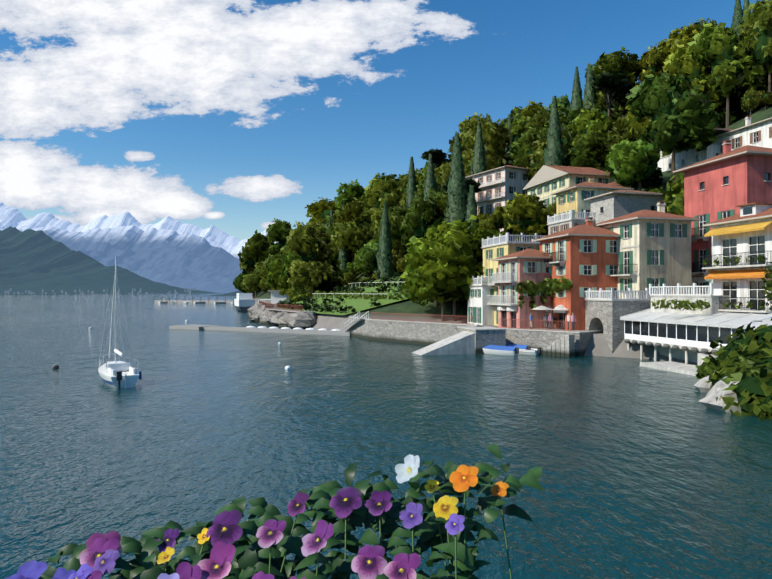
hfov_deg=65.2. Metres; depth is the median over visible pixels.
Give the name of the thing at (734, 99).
tree
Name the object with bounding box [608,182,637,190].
villa wing
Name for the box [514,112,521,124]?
tree
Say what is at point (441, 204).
tree
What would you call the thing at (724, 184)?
tall red house
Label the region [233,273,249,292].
tree
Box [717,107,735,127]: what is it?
tree
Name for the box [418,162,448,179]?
tree
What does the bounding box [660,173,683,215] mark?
tree
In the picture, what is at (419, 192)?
tree
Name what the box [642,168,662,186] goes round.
tree
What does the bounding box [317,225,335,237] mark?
tree
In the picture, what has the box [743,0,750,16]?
tree
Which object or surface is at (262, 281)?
tree
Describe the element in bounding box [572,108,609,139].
tree
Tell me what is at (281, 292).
tree
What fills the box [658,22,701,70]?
tree
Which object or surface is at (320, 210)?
tree
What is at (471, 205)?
tree
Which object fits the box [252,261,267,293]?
tree
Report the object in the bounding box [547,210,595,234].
grey house terrace
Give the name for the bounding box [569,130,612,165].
tree
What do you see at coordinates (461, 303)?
tree
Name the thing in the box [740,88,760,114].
tree
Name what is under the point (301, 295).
tree
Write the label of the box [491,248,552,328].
pink house
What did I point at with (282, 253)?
tree
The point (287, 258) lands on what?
tree
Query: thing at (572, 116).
tree
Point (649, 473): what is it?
lake water
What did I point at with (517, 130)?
tree
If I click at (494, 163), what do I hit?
tree
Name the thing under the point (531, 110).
tree
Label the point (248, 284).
tree
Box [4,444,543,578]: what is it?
pansies
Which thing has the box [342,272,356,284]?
tree
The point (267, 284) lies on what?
tree
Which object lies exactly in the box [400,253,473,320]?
tree
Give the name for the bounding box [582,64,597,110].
tree
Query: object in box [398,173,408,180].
tree
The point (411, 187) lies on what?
tree
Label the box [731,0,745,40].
tree
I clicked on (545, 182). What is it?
yellow villa gable
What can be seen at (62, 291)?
village houses
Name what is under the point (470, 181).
tree
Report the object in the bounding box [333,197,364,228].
tree
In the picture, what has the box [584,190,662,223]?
house
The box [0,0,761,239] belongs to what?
sky
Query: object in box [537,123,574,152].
tree
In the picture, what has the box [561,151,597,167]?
tree
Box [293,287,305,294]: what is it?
tree
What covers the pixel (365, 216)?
tree
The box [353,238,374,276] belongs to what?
tree
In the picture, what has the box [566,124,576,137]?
tree
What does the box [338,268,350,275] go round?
tree
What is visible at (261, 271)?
tree
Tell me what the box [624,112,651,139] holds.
tree
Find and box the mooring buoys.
[52,299,290,369]
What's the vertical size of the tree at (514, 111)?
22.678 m
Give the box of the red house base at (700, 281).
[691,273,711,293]
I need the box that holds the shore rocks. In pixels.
[694,376,740,413]
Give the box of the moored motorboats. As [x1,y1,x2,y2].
[483,344,541,355]
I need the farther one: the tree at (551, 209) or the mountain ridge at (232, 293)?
the mountain ridge at (232, 293)
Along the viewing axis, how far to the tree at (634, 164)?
93.07 m
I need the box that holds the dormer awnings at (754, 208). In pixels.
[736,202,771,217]
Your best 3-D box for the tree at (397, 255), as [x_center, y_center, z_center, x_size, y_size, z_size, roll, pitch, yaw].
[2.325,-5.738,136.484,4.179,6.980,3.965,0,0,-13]
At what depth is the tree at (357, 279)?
146.37 m
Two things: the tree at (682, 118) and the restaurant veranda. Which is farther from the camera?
the tree at (682, 118)
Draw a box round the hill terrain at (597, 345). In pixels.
[252,105,771,364]
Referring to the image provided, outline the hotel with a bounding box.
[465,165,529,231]
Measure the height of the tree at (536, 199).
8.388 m
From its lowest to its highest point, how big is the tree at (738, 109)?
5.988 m
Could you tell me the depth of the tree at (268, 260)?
279.01 m
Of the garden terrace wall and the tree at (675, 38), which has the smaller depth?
the garden terrace wall
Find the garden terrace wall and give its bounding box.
[649,283,729,362]
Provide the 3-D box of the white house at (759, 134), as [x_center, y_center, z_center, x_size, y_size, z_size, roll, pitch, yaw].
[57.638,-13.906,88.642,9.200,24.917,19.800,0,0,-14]
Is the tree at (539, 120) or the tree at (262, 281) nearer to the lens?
the tree at (539, 120)
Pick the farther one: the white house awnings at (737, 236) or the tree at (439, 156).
the tree at (439, 156)
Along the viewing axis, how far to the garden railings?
116.52 m
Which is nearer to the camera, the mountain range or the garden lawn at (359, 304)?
the garden lawn at (359, 304)
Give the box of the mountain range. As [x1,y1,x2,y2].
[0,225,242,292]
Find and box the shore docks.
[154,290,368,335]
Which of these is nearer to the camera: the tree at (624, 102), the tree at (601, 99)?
the tree at (624, 102)
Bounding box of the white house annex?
[468,275,493,324]
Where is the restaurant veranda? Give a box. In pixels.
[620,308,771,375]
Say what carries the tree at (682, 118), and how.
on the hill terrain at (597, 345)
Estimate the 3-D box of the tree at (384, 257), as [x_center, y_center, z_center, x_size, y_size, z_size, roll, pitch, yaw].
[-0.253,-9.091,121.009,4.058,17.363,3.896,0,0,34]
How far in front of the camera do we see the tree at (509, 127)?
179.31 m
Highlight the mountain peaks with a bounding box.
[0,202,275,258]
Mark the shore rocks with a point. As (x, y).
(712, 394)
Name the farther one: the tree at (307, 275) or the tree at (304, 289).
the tree at (304, 289)
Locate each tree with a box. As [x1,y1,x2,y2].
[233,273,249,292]
[237,230,277,296]
[240,273,259,298]
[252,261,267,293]
[259,268,271,289]
[260,264,269,294]
[264,254,277,278]
[265,253,279,289]
[265,271,271,288]
[266,218,292,255]
[266,256,283,289]
[277,243,288,262]
[277,265,289,289]
[279,289,287,298]
[282,250,299,276]
[286,221,336,278]
[287,259,336,296]
[289,291,304,302]
[292,294,305,301]
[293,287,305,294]
[299,226,334,256]
[304,197,336,223]
[305,258,341,292]
[305,287,319,298]
[307,221,325,229]
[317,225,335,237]
[317,235,332,251]
[323,212,336,230]
[329,276,347,288]
[330,220,370,262]
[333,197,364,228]
[334,179,365,216]
[334,272,359,283]
[338,225,348,269]
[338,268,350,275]
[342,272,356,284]
[346,262,353,274]
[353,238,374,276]
[353,264,361,276]
[359,210,373,239]
[359,242,378,279]
[359,277,371,281]
[361,177,407,227]
[362,271,374,277]
[366,172,403,191]
[371,272,380,278]
[372,212,407,256]
[376,201,394,280]
[380,205,413,221]
[391,249,402,273]
[395,257,405,271]
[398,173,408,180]
[400,196,440,248]
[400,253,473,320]
[404,168,423,187]
[405,157,416,208]
[405,175,425,185]
[405,215,498,320]
[415,180,445,203]
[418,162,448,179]
[420,148,447,168]
[424,154,437,199]
[426,189,467,199]
[430,194,465,232]
[434,163,450,191]
[440,177,480,192]
[444,132,468,225]
[447,134,463,159]
[456,300,467,308]
[458,112,493,154]
[461,118,513,166]
[462,145,500,176]
[464,185,478,256]
[470,121,487,174]
[477,213,489,226]
[481,215,501,231]
[486,206,505,230]
[499,106,522,125]
[502,191,553,241]
[503,219,517,228]
[505,114,514,164]
[505,117,527,150]
[510,127,539,167]
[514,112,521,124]
[518,193,546,222]
[519,100,549,131]
[523,106,550,133]
[525,135,569,180]
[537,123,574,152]
[542,201,555,213]
[544,96,566,165]
[549,95,570,113]
[559,110,567,116]
[559,115,568,127]
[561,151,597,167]
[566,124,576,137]
[567,108,579,123]
[569,66,582,112]
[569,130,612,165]
[572,100,626,135]
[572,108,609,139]
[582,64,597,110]
[584,46,638,104]
[589,70,628,134]
[591,164,604,170]
[594,53,635,104]
[596,92,611,107]
[604,150,613,164]
[605,138,660,190]
[606,131,616,150]
[608,115,644,147]
[620,81,639,114]
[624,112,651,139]
[625,73,719,183]
[629,59,643,83]
[637,46,665,81]
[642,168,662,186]
[646,41,663,67]
[648,187,662,192]
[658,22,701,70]
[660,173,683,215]
[664,44,726,110]
[687,18,716,32]
[687,22,765,126]
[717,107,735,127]
[723,98,745,115]
[724,75,767,115]
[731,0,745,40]
[735,0,771,93]
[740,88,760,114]
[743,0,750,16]
[753,90,771,110]
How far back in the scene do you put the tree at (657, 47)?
164.95 m
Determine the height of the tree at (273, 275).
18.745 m
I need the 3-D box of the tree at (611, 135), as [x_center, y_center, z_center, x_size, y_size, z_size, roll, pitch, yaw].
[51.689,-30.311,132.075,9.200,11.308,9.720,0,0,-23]
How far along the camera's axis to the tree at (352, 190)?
209.57 m
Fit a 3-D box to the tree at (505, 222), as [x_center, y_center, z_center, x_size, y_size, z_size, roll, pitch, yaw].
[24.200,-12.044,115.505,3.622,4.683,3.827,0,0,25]
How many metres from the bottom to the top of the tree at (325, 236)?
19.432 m
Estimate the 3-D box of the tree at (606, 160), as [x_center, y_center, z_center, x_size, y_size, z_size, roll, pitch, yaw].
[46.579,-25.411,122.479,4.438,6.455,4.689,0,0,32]
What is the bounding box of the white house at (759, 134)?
[715,116,771,154]
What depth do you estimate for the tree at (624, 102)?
142.36 m
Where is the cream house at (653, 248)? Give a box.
[593,201,700,298]
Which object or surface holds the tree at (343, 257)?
on the hill terrain at (597, 345)
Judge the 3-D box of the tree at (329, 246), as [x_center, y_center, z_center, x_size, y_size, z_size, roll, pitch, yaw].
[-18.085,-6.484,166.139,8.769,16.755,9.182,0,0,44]
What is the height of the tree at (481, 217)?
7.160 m
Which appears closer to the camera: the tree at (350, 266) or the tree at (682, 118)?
the tree at (682, 118)
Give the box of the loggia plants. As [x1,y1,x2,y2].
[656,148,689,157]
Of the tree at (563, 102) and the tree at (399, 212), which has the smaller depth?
the tree at (399, 212)
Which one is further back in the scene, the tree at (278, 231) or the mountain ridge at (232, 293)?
the mountain ridge at (232, 293)
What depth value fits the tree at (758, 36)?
102.02 m
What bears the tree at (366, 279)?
on the hill terrain at (597, 345)
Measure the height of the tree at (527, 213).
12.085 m
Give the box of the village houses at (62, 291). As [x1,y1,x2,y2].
[5,288,194,293]
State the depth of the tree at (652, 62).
158.38 m
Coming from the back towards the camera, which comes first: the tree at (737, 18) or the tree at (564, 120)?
the tree at (564, 120)
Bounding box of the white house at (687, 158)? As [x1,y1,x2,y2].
[656,144,719,171]
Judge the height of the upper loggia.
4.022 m
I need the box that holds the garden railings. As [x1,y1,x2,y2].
[312,282,386,298]
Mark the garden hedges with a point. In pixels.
(353, 290)
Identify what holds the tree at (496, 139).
on the hill terrain at (597, 345)
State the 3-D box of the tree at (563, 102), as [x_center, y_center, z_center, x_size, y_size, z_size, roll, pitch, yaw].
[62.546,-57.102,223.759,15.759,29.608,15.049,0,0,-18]
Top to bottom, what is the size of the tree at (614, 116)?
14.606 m
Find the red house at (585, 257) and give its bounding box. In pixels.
[532,217,620,329]
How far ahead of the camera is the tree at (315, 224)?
227.69 m
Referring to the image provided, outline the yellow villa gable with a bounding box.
[523,165,613,206]
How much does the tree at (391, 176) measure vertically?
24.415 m
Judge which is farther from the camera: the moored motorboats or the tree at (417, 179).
the tree at (417, 179)
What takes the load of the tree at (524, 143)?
on the hill terrain at (597, 345)
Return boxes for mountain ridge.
[0,226,214,293]
[210,290,259,295]
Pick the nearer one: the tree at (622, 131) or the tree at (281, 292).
the tree at (622, 131)
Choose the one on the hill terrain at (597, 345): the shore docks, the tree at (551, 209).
the tree at (551, 209)
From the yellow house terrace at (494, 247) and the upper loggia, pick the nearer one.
the yellow house terrace at (494, 247)
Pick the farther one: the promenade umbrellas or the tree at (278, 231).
the tree at (278, 231)
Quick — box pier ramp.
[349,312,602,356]
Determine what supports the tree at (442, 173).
on the hill terrain at (597, 345)
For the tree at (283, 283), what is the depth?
185.04 m
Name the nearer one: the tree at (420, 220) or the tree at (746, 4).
the tree at (420, 220)
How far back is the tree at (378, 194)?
159.61 m
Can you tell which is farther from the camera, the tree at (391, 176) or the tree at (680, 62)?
the tree at (391, 176)
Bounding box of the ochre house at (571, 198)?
[551,177,633,220]
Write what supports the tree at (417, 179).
on the hill terrain at (597, 345)
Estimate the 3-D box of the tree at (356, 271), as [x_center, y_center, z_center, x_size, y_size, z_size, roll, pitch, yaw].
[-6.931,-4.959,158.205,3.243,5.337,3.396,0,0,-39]
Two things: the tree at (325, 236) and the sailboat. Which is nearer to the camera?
the sailboat
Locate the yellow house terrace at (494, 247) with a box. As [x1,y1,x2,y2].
[481,232,549,325]
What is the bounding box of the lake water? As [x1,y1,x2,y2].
[0,293,771,578]
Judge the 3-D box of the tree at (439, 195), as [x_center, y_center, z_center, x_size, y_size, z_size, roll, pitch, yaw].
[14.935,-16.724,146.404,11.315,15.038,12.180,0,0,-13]
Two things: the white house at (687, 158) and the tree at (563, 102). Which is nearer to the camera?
the white house at (687, 158)
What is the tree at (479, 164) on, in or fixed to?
on the hill terrain at (597, 345)
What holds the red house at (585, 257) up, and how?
on the hill terrain at (597, 345)
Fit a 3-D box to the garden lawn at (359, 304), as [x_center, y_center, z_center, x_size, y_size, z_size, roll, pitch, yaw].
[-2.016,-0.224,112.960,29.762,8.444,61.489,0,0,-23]
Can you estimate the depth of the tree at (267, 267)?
240.25 m
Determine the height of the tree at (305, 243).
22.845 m
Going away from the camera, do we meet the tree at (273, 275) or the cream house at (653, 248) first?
the cream house at (653, 248)
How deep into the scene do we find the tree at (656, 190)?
86.64 m
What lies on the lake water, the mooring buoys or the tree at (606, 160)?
the mooring buoys
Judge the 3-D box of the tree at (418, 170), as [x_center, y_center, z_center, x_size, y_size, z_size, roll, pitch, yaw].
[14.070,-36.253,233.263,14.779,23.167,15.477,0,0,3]
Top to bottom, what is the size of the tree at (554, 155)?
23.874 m
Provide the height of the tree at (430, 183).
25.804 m
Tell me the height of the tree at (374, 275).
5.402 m
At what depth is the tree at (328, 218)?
224.90 m
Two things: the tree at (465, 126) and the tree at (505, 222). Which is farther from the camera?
the tree at (465, 126)
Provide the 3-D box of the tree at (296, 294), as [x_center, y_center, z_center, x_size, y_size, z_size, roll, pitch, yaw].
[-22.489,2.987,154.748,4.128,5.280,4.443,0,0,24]
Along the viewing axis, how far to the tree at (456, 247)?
79.67 m
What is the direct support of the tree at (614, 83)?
on the hill terrain at (597, 345)
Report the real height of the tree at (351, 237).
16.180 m
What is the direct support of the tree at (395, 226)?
on the hill terrain at (597, 345)
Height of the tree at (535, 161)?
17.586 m
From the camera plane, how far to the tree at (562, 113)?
188.49 m
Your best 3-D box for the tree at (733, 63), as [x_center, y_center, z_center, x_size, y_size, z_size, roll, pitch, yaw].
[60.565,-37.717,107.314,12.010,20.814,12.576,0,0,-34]
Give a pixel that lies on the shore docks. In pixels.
(296, 321)
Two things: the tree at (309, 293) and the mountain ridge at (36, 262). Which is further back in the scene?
the mountain ridge at (36, 262)
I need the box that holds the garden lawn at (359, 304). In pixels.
[276,277,408,314]
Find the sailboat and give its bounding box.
[98,257,141,388]
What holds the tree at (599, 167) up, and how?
on the hill terrain at (597, 345)
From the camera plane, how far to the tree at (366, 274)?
152.75 m
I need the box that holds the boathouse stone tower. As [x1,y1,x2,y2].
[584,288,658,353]
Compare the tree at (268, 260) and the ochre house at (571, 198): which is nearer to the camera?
the ochre house at (571, 198)
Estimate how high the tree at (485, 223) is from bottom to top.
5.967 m
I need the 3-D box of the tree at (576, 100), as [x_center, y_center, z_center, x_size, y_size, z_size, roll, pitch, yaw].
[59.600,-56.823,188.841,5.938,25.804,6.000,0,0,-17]
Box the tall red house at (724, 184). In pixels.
[673,140,771,277]
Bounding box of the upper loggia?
[657,128,734,158]
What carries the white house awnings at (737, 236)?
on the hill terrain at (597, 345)
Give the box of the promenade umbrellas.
[529,305,575,329]
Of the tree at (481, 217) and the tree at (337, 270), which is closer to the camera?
the tree at (481, 217)
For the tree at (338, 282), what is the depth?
136.77 m
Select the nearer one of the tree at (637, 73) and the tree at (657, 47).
the tree at (657, 47)
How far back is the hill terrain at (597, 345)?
87.92 m
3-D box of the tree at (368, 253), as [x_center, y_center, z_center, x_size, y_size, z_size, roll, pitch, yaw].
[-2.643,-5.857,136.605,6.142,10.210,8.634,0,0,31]
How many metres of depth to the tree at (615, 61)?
160.48 m
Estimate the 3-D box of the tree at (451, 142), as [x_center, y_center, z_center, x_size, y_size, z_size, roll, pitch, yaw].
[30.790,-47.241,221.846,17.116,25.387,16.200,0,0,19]
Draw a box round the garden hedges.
[276,271,408,315]
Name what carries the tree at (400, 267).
on the garden lawn at (359, 304)
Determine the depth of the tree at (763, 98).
99.54 m
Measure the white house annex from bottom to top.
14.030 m
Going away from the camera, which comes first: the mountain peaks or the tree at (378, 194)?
the tree at (378, 194)
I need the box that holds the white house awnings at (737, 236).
[702,207,771,313]
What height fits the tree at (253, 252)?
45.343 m
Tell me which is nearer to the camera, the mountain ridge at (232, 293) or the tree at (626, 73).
the tree at (626, 73)
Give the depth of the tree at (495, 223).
118.85 m
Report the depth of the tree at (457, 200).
127.25 m
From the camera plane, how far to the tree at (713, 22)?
158.90 m

